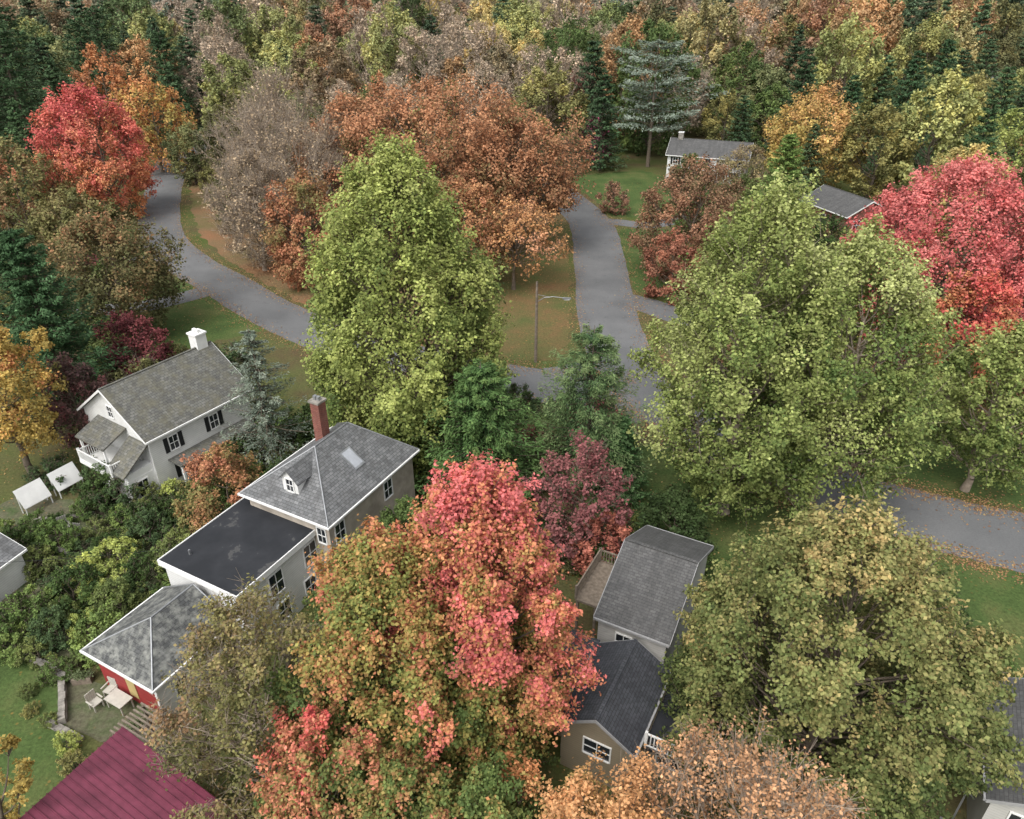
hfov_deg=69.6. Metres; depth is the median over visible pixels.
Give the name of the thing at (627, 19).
deciduous tree
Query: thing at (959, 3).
deciduous tree
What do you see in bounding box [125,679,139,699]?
door
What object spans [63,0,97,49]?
pine tree
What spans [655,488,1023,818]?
linden tree
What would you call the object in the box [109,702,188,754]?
pergola
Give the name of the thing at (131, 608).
shrub
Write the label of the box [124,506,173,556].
shrub
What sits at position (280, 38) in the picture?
deciduous tree
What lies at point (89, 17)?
pine tree
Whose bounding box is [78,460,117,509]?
shrub
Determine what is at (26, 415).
shrub
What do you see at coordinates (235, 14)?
deciduous tree
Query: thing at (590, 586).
wooden deck
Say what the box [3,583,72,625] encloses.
shrub
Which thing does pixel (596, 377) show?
pine tree
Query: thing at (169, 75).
pine tree
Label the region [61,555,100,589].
shrub
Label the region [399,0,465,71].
bare tree
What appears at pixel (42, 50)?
pine tree
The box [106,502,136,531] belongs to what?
shrub
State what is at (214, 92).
deciduous tree
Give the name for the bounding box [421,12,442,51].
pine tree
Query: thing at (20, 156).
maple tree
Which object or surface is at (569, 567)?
shrub
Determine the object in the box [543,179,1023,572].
road
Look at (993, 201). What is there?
red maple tree
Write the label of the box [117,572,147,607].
shrub
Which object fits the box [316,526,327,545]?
window
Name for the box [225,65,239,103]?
pine tree
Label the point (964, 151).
deciduous tree
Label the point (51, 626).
shrub
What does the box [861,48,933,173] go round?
spruce tree
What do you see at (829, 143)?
maple tree
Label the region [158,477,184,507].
shrub
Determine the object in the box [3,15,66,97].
deciduous tree
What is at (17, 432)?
maple tree
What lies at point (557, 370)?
road
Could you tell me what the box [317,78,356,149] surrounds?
bare tree
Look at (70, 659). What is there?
shrub
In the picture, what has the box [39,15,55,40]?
pine tree
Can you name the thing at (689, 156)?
dogwood tree
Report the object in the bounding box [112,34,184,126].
deciduous tree
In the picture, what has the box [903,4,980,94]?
deciduous tree
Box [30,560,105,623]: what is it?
shrub
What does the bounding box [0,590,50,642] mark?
shrub
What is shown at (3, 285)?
shrub
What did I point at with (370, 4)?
deciduous tree
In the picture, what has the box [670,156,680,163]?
window
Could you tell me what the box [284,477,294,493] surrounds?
window
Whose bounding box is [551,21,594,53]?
deciduous tree
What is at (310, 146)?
bare tree
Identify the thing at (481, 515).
maple tree
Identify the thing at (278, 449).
shrub
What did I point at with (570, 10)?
deciduous tree
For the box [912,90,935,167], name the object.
pine tree
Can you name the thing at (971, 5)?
deciduous tree
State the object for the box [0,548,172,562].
power cable
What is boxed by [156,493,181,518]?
shrub
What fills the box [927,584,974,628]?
shrub
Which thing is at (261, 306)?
road
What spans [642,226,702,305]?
japanese maple tree
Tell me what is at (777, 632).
shrub
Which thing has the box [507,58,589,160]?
deciduous tree
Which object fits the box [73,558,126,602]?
shrub
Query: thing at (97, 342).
shrub
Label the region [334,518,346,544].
window
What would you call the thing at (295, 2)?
deciduous tree
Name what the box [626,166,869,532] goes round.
silver maple tree
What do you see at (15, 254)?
spruce tree
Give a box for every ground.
[0,72,1023,818]
[0,494,167,664]
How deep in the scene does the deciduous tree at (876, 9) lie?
190.16 m
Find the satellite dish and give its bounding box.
[952,782,973,818]
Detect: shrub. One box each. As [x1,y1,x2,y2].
[0,161,28,197]
[0,212,20,237]
[0,269,24,298]
[0,291,26,326]
[0,396,37,427]
[0,517,15,539]
[0,522,35,551]
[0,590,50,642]
[0,607,10,621]
[0,621,32,668]
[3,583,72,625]
[12,635,57,670]
[15,507,56,544]
[17,682,39,701]
[19,700,41,719]
[21,543,57,582]
[22,451,76,494]
[24,544,56,563]
[24,604,82,656]
[30,537,61,556]
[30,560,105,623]
[32,517,84,560]
[33,616,62,636]
[34,655,74,688]
[36,573,76,602]
[36,710,61,729]
[43,509,76,528]
[43,554,73,576]
[43,595,83,634]
[51,729,82,757]
[52,377,96,427]
[55,747,88,777]
[57,294,104,332]
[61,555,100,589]
[61,650,92,677]
[64,535,98,558]
[65,606,108,644]
[66,497,96,522]
[66,598,124,670]
[69,254,103,280]
[69,455,104,497]
[70,545,112,563]
[71,600,94,613]
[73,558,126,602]
[77,582,123,619]
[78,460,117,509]
[78,488,119,521]
[79,514,114,540]
[80,536,143,580]
[82,315,138,363]
[87,260,123,291]
[87,475,144,516]
[88,576,150,618]
[90,531,114,551]
[101,353,158,382]
[103,528,148,559]
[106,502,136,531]
[111,501,167,539]
[115,555,146,577]
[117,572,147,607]
[121,547,166,587]
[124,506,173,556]
[126,590,152,614]
[130,581,157,605]
[131,481,166,511]
[137,497,172,532]
[140,492,171,510]
[140,582,169,598]
[148,535,177,561]
[152,525,190,573]
[154,572,168,589]
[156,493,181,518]
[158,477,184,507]
[159,507,186,534]
[163,338,188,357]
[170,522,201,545]
[172,502,217,529]
[174,485,184,498]
[191,152,228,182]
[197,166,216,195]
[200,485,234,522]
[211,462,266,493]
[213,340,249,374]
[221,431,266,471]
[242,413,296,451]
[244,457,269,476]
[249,398,276,421]
[251,440,294,470]
[265,448,297,471]
[269,405,303,437]
[274,415,314,455]
[275,621,322,663]
[294,398,333,440]
[295,428,314,445]
[413,433,449,485]
[506,382,533,413]
[510,444,552,484]
[512,411,545,439]
[521,397,553,417]
[521,423,571,467]
[527,503,570,549]
[531,415,576,447]
[537,392,585,434]
[544,541,578,576]
[563,528,594,569]
[573,400,622,429]
[573,540,617,576]
[574,420,611,447]
[600,512,642,556]
[672,203,726,231]
[673,218,706,243]
[677,235,709,270]
[703,552,724,585]
[704,327,769,371]
[721,170,762,206]
[730,630,772,660]
[737,640,780,700]
[762,607,793,646]
[763,696,807,730]
[805,212,853,253]
[814,229,842,248]
[827,576,875,613]
[832,324,860,361]
[839,343,885,387]
[845,680,908,745]
[890,547,940,591]
[923,614,968,655]
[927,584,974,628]
[974,376,1023,438]
[978,375,1023,407]
[1004,657,1022,677]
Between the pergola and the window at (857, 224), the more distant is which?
the window at (857, 224)
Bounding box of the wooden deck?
[574,547,617,637]
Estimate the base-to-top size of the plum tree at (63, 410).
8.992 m
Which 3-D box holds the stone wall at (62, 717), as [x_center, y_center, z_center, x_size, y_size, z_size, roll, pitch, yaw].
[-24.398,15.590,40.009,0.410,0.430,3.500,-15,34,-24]
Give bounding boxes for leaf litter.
[189,153,566,355]
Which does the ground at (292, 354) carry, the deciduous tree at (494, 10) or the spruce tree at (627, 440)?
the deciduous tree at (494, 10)
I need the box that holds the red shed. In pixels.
[79,583,226,714]
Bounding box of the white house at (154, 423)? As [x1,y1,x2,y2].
[75,328,256,502]
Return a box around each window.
[105,404,114,419]
[138,476,151,497]
[163,430,184,453]
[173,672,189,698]
[175,461,193,477]
[204,410,223,431]
[267,567,285,599]
[277,595,292,622]
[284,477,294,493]
[302,538,316,568]
[304,572,317,597]
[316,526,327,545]
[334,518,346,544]
[383,476,393,500]
[582,735,611,763]
[614,631,631,640]
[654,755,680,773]
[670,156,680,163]
[852,220,860,229]
[1006,811,1023,818]
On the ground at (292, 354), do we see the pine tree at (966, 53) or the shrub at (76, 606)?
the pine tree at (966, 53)
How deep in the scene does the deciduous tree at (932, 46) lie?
179.12 m
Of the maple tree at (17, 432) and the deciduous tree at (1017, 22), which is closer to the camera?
the maple tree at (17, 432)
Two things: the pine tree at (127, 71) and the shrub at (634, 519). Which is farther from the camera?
the pine tree at (127, 71)
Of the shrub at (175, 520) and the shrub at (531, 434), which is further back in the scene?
the shrub at (531, 434)
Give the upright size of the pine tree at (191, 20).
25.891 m
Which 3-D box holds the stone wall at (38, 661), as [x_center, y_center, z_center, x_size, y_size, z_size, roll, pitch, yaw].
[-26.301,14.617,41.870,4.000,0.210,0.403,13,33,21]
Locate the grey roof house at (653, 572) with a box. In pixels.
[593,525,713,669]
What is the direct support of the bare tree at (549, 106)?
on the ground at (292, 354)
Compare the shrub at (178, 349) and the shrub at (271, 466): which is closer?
the shrub at (271, 466)
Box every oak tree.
[257,165,347,291]
[288,68,539,261]
[289,81,436,233]
[435,170,527,280]
[437,98,603,248]
[461,194,575,289]
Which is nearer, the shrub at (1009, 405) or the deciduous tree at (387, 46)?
the shrub at (1009, 405)
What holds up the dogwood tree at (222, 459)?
on the ground at (292, 354)
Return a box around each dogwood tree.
[170,436,267,533]
[518,427,636,564]
[567,509,633,579]
[595,179,630,215]
[671,153,709,193]
[716,141,774,188]
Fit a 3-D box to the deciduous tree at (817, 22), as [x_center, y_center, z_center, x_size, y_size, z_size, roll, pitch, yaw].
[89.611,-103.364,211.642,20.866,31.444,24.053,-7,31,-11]
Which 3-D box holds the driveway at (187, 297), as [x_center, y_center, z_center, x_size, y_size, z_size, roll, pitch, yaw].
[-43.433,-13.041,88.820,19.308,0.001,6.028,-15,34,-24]
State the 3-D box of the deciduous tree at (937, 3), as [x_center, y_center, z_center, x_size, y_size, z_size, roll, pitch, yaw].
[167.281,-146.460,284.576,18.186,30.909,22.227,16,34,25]
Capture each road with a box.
[138,141,626,409]
[541,362,642,423]
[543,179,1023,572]
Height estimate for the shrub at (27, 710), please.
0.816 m
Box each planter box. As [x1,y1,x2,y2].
[65,668,95,685]
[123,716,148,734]
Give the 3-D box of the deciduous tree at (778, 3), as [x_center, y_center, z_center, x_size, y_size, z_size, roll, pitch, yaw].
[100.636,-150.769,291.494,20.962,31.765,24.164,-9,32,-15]
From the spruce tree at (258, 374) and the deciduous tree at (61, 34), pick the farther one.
the deciduous tree at (61, 34)
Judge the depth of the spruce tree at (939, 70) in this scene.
149.73 m
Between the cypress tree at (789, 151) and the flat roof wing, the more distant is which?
the cypress tree at (789, 151)
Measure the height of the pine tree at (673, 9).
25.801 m
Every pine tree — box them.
[0,2,58,128]
[0,22,83,170]
[0,64,45,140]
[0,78,24,151]
[0,119,13,163]
[0,222,6,276]
[4,96,61,189]
[14,125,63,208]
[16,0,56,48]
[25,34,78,137]
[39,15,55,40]
[41,55,106,154]
[50,0,72,28]
[56,15,143,142]
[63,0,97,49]
[63,34,96,92]
[75,4,140,107]
[91,28,124,108]
[94,0,125,40]
[118,30,142,79]
[121,67,163,140]
[140,28,202,131]
[144,15,188,111]
[144,23,183,101]
[154,63,200,141]
[173,34,219,126]
[180,8,203,85]
[191,0,219,40]
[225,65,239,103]
[226,0,243,47]
[274,33,302,92]
[305,4,327,76]
[418,44,452,91]
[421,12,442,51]
[454,18,474,72]
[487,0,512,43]
[513,322,657,516]
[566,40,617,149]
[567,133,583,173]
[578,74,629,170]
[579,113,612,159]
[607,36,642,120]
[664,6,677,40]
[699,0,736,67]
[723,94,756,163]
[764,45,819,163]
[772,23,806,95]
[785,73,818,147]
[786,123,825,199]
[788,64,807,133]
[861,52,898,136]
[870,104,894,161]
[892,0,938,79]
[894,0,925,80]
[903,0,952,79]
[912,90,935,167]
[935,104,1002,225]
[942,47,974,128]
[958,39,999,126]
[968,0,993,79]
[979,65,1020,164]
[990,0,1023,62]
[998,33,1023,104]
[1001,75,1023,160]
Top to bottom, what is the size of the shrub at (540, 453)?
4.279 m
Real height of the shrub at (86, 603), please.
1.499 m
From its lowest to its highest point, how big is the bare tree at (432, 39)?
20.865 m
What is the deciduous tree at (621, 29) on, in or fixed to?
on the ground at (292, 354)
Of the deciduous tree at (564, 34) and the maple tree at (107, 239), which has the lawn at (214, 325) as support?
the maple tree at (107, 239)
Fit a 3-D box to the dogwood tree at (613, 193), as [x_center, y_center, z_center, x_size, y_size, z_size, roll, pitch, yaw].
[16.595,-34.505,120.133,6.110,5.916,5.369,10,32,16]
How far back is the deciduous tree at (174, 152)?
134.19 m
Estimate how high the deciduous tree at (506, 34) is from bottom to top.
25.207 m
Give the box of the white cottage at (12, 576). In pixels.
[0,533,30,601]
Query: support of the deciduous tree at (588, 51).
on the ground at (292, 354)
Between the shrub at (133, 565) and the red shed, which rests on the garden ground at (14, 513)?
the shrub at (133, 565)
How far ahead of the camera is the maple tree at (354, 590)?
28.93 m
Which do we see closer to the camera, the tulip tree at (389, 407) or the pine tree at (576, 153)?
the tulip tree at (389, 407)
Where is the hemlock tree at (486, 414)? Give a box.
[409,357,554,506]
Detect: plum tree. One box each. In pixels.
[32,351,111,454]
[92,309,176,374]
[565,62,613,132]
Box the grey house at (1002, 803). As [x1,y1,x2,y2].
[939,677,1023,818]
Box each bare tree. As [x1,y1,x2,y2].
[169,0,226,68]
[172,0,210,35]
[172,32,260,126]
[175,13,257,108]
[185,55,350,242]
[198,145,308,270]
[223,94,308,193]
[228,0,296,55]
[253,112,348,260]
[296,8,336,39]
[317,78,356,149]
[341,1,413,95]
[362,72,413,105]
[373,75,423,116]
[385,23,453,101]
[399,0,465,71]
[409,36,456,96]
[429,12,484,90]
[442,19,514,116]
[457,60,507,134]
[496,43,563,112]
[510,68,564,136]
[536,0,589,36]
[541,46,596,131]
[583,0,607,20]
[590,20,617,70]
[623,0,653,11]
[649,44,715,138]
[704,12,785,96]
[723,0,778,35]
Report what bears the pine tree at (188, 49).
on the ground at (292, 354)
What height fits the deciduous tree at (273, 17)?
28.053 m
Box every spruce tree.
[0,224,132,419]
[214,324,314,473]
[581,414,655,511]
[818,75,871,171]
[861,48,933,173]
[899,37,963,154]
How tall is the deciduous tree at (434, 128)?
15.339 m
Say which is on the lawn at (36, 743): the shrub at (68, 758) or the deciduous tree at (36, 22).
the shrub at (68, 758)
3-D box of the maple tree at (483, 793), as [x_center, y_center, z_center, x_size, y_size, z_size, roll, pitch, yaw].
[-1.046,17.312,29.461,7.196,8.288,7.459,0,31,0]
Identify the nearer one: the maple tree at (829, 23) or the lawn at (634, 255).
the lawn at (634, 255)
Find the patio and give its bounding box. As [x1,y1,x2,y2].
[65,681,166,759]
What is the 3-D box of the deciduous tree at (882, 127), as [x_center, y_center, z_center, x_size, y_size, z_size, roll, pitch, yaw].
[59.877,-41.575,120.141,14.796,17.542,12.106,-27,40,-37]
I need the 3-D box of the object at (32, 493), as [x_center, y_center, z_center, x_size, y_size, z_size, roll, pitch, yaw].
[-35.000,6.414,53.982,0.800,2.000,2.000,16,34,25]
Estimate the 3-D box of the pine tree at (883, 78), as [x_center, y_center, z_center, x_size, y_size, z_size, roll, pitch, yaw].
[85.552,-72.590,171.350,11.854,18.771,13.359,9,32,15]
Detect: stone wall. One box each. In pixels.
[24,653,70,681]
[34,511,94,521]
[39,543,81,557]
[46,719,84,743]
[57,671,67,724]
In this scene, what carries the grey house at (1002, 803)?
on the ground at (292, 354)
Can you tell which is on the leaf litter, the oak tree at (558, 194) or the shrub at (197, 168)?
the shrub at (197, 168)
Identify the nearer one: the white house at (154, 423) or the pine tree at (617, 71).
the white house at (154, 423)
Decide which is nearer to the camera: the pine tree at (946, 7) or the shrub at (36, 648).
the shrub at (36, 648)
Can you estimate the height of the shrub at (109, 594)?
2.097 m
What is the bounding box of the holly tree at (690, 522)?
[628,482,718,564]
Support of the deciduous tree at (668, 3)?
on the ground at (292, 354)
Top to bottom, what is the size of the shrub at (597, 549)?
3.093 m
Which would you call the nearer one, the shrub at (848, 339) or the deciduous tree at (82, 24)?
the shrub at (848, 339)
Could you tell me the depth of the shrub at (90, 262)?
92.55 m
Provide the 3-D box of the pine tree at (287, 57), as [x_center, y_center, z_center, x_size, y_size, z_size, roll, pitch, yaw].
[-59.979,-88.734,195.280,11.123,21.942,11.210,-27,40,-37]
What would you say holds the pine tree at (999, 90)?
on the ground at (292, 354)
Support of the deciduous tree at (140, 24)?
on the ground at (292, 354)
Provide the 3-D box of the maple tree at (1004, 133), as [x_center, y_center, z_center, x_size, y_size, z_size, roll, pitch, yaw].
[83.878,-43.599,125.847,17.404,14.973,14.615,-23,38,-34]
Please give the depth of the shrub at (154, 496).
53.95 m
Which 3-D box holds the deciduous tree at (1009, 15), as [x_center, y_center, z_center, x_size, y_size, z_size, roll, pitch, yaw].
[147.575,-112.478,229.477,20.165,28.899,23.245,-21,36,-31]
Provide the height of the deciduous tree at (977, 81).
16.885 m
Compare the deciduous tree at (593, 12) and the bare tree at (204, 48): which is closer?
the bare tree at (204, 48)
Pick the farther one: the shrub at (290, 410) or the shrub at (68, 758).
the shrub at (290, 410)
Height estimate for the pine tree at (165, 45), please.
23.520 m
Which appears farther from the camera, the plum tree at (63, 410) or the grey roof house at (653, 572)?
the plum tree at (63, 410)
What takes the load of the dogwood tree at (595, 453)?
on the ground at (292, 354)
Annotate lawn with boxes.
[0,652,86,817]
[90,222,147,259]
[105,277,265,354]
[483,224,572,363]
[571,170,720,217]
[602,441,810,575]
[616,229,700,294]
[884,424,1023,509]
[932,561,1023,677]
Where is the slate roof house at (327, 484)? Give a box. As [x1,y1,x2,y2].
[237,394,419,578]
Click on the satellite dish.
(958, 807)
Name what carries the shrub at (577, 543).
on the ground at (292, 354)
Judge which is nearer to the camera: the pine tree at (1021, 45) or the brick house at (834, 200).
the brick house at (834, 200)
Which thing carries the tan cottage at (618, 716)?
on the ground at (292, 354)
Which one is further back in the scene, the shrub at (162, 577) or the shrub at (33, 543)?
the shrub at (33, 543)
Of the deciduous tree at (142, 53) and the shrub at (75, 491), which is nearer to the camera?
the shrub at (75, 491)
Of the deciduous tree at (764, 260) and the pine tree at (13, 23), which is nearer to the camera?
the deciduous tree at (764, 260)
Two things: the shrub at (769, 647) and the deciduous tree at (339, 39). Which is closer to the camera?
the shrub at (769, 647)
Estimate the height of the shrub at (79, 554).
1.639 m
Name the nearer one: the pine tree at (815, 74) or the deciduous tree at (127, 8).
the pine tree at (815, 74)
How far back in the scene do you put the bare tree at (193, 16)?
244.83 m
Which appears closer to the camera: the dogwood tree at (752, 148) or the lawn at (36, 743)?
the lawn at (36, 743)
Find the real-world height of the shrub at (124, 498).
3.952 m
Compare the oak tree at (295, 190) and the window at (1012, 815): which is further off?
the oak tree at (295, 190)
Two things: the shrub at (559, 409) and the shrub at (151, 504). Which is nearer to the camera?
the shrub at (151, 504)
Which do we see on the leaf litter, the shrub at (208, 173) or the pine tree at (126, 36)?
the shrub at (208, 173)
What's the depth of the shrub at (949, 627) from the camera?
42.08 m
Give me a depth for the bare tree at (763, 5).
273.85 m
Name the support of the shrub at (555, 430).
on the ground at (292, 354)
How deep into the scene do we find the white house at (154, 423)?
55.52 m
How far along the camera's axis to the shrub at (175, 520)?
51.35 m
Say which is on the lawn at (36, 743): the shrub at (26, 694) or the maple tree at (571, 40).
the shrub at (26, 694)
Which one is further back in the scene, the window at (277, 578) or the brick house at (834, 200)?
the brick house at (834, 200)
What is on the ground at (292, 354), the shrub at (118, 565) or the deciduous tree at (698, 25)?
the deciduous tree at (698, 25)
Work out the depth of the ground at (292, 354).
66.64 m
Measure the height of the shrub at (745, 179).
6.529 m
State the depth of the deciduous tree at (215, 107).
124.51 m
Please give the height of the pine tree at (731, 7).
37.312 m
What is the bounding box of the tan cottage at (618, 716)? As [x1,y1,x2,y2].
[548,629,732,792]
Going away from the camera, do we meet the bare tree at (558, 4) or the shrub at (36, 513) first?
the shrub at (36, 513)
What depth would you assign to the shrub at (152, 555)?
48.91 m
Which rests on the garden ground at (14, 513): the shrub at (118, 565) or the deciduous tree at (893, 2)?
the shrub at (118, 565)
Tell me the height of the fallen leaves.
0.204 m
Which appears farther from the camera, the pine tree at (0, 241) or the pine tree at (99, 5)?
the pine tree at (99, 5)
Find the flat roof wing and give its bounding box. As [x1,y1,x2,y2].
[157,498,319,650]
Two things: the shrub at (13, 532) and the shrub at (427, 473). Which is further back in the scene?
the shrub at (427, 473)
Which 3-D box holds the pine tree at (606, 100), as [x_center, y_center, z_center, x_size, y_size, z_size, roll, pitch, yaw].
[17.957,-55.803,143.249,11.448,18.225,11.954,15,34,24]
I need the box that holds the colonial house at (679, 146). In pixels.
[665,131,753,183]
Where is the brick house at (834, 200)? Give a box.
[801,184,893,238]
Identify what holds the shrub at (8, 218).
on the ground at (292, 354)
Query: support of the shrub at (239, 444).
on the ground at (292, 354)
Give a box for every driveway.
[77,288,208,313]
[610,216,684,227]
[633,295,744,338]
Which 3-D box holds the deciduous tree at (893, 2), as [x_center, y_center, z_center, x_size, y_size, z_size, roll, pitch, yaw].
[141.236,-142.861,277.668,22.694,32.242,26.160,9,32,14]
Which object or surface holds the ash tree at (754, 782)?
on the ground at (292, 354)
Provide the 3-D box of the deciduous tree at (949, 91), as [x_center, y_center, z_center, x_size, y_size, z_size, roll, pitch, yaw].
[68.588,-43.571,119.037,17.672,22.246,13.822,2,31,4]
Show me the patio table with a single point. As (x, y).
(118, 698)
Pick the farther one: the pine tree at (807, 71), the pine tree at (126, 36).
the pine tree at (126, 36)
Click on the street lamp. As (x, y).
(536, 328)
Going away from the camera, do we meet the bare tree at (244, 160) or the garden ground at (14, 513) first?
the garden ground at (14, 513)
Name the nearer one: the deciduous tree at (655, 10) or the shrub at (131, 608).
the shrub at (131, 608)
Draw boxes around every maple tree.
[0,133,79,239]
[0,313,68,477]
[0,733,34,818]
[23,80,161,218]
[24,198,190,345]
[65,42,150,155]
[102,71,197,172]
[246,690,423,818]
[257,513,527,812]
[324,722,464,818]
[365,449,606,805]
[399,745,564,818]
[522,12,618,109]
[524,743,670,818]
[626,151,760,282]
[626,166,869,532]
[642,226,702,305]
[701,0,783,88]
[717,212,980,520]
[761,80,872,192]
[807,0,872,49]
[839,150,1023,366]
[910,263,1023,399]
[915,318,1023,492]
[959,108,1023,191]
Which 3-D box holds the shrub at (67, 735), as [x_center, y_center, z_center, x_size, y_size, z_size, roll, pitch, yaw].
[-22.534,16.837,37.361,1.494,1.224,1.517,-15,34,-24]
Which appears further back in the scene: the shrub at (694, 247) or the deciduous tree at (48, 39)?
the deciduous tree at (48, 39)
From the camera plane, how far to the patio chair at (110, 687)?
40.15 m
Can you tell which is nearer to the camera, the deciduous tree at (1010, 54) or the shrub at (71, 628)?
the shrub at (71, 628)
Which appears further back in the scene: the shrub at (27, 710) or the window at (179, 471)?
the window at (179, 471)
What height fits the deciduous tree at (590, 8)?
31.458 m
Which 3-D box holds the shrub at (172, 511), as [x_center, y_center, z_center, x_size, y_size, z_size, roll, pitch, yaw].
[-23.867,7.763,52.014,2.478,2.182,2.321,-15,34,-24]
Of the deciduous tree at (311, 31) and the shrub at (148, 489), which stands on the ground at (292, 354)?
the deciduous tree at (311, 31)
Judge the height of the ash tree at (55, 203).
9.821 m
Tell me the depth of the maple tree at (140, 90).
140.03 m
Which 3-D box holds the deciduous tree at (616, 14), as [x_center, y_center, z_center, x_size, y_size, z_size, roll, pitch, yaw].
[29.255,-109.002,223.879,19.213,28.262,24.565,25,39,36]
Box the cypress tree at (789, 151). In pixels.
[739,133,812,227]
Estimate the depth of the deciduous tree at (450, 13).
286.39 m
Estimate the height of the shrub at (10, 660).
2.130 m
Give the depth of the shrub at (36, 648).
41.74 m
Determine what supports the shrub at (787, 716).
on the ground at (292, 354)
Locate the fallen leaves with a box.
[0,156,1023,818]
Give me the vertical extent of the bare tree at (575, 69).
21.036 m
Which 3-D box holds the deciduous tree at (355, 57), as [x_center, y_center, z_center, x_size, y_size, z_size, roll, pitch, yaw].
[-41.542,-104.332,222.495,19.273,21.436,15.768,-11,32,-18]
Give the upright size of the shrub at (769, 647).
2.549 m
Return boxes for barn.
[18,726,240,818]
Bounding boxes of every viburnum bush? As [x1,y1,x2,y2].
[302,578,370,641]
[373,494,430,592]
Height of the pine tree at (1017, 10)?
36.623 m
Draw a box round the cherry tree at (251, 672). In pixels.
[137,569,374,818]
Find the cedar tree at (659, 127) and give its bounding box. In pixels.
[590,33,727,166]
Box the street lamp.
[534,281,570,362]
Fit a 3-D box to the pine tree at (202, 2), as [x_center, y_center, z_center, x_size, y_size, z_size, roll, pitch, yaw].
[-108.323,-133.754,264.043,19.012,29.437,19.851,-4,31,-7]
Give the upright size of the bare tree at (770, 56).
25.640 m
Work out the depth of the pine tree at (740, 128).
147.54 m
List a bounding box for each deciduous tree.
[0,20,68,107]
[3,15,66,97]
[4,0,70,42]
[27,36,101,98]
[51,23,66,41]
[63,20,114,73]
[97,0,174,71]
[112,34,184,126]
[117,6,188,70]
[160,120,213,186]
[168,18,199,50]
[177,51,205,102]
[198,0,264,98]
[198,52,267,146]
[200,92,263,177]
[210,174,253,229]
[214,166,260,214]
[233,0,306,58]
[239,3,313,86]
[248,27,319,105]
[260,0,313,32]
[264,90,326,154]
[266,93,322,182]
[282,37,364,131]
[287,33,334,85]
[291,20,337,73]
[293,0,340,42]
[313,71,356,131]
[321,0,375,68]
[332,33,372,93]
[335,29,362,60]
[345,28,393,80]
[352,0,390,24]
[357,79,395,109]
[359,0,427,104]
[364,0,430,61]
[382,36,427,83]
[395,96,458,174]
[414,0,468,47]
[430,0,469,28]
[431,56,479,130]
[434,79,474,137]
[458,14,517,81]
[464,0,511,48]
[474,40,524,110]
[489,0,531,28]
[494,0,545,69]
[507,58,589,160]
[510,27,554,108]
[510,122,569,206]
[514,0,555,40]
[528,0,568,24]
[538,0,594,27]
[540,22,593,91]
[548,1,578,27]
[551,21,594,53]
[562,35,603,79]
[579,6,610,35]
[587,0,637,57]
[594,15,666,139]
[602,13,645,109]
[613,0,650,23]
[627,18,704,98]
[634,0,698,19]
[639,3,675,43]
[663,12,715,70]
[667,0,754,119]
[667,58,726,135]
[701,40,770,138]
[701,88,756,141]
[733,62,794,143]
[743,81,806,153]
[745,0,790,37]
[750,257,771,296]
[753,13,815,79]
[764,38,814,95]
[777,0,834,40]
[778,13,811,70]
[779,0,866,60]
[789,33,855,117]
[810,10,887,139]
[821,54,865,109]
[825,0,905,104]
[838,97,922,203]
[865,0,918,36]
[872,64,992,202]
[874,25,916,102]
[876,11,965,119]
[900,6,928,28]
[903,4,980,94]
[911,142,1016,243]
[921,121,1010,208]
[929,0,973,15]
[931,0,1001,57]
[940,0,998,32]
[943,68,1008,139]
[958,0,1023,68]
[964,28,1023,103]
[965,185,1023,258]
[992,67,1023,130]
[995,217,1023,316]
[998,5,1023,61]
[1001,156,1023,225]
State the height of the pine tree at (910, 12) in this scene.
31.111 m
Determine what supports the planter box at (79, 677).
on the patio
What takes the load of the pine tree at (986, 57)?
on the ground at (292, 354)
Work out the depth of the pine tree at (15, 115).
125.25 m
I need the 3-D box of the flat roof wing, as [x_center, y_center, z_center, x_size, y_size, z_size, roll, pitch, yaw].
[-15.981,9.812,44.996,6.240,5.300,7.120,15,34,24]
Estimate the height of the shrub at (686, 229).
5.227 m
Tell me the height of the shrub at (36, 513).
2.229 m
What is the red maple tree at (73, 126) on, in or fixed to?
on the ground at (292, 354)
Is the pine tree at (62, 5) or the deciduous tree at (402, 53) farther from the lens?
the pine tree at (62, 5)
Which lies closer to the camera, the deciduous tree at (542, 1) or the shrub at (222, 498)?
the shrub at (222, 498)
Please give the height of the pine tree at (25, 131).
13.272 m
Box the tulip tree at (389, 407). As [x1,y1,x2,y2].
[298,128,522,493]
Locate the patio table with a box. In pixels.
[104,688,134,716]
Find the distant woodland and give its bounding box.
[0,0,1020,58]
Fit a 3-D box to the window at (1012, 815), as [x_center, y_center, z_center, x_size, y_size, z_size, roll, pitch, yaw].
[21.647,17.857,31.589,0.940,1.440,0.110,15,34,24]
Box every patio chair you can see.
[84,689,104,712]
[100,676,117,696]
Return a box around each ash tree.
[14,184,122,258]
[587,703,875,818]
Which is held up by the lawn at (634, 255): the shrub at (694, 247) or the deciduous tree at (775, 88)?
the shrub at (694, 247)
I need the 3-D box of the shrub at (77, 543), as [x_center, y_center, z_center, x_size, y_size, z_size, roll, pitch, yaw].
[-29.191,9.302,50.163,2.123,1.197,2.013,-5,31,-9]
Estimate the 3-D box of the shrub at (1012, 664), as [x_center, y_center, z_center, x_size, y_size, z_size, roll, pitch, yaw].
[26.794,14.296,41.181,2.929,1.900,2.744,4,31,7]
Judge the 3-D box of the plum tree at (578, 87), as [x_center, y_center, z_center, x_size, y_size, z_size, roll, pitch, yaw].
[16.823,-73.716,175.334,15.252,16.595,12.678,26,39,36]

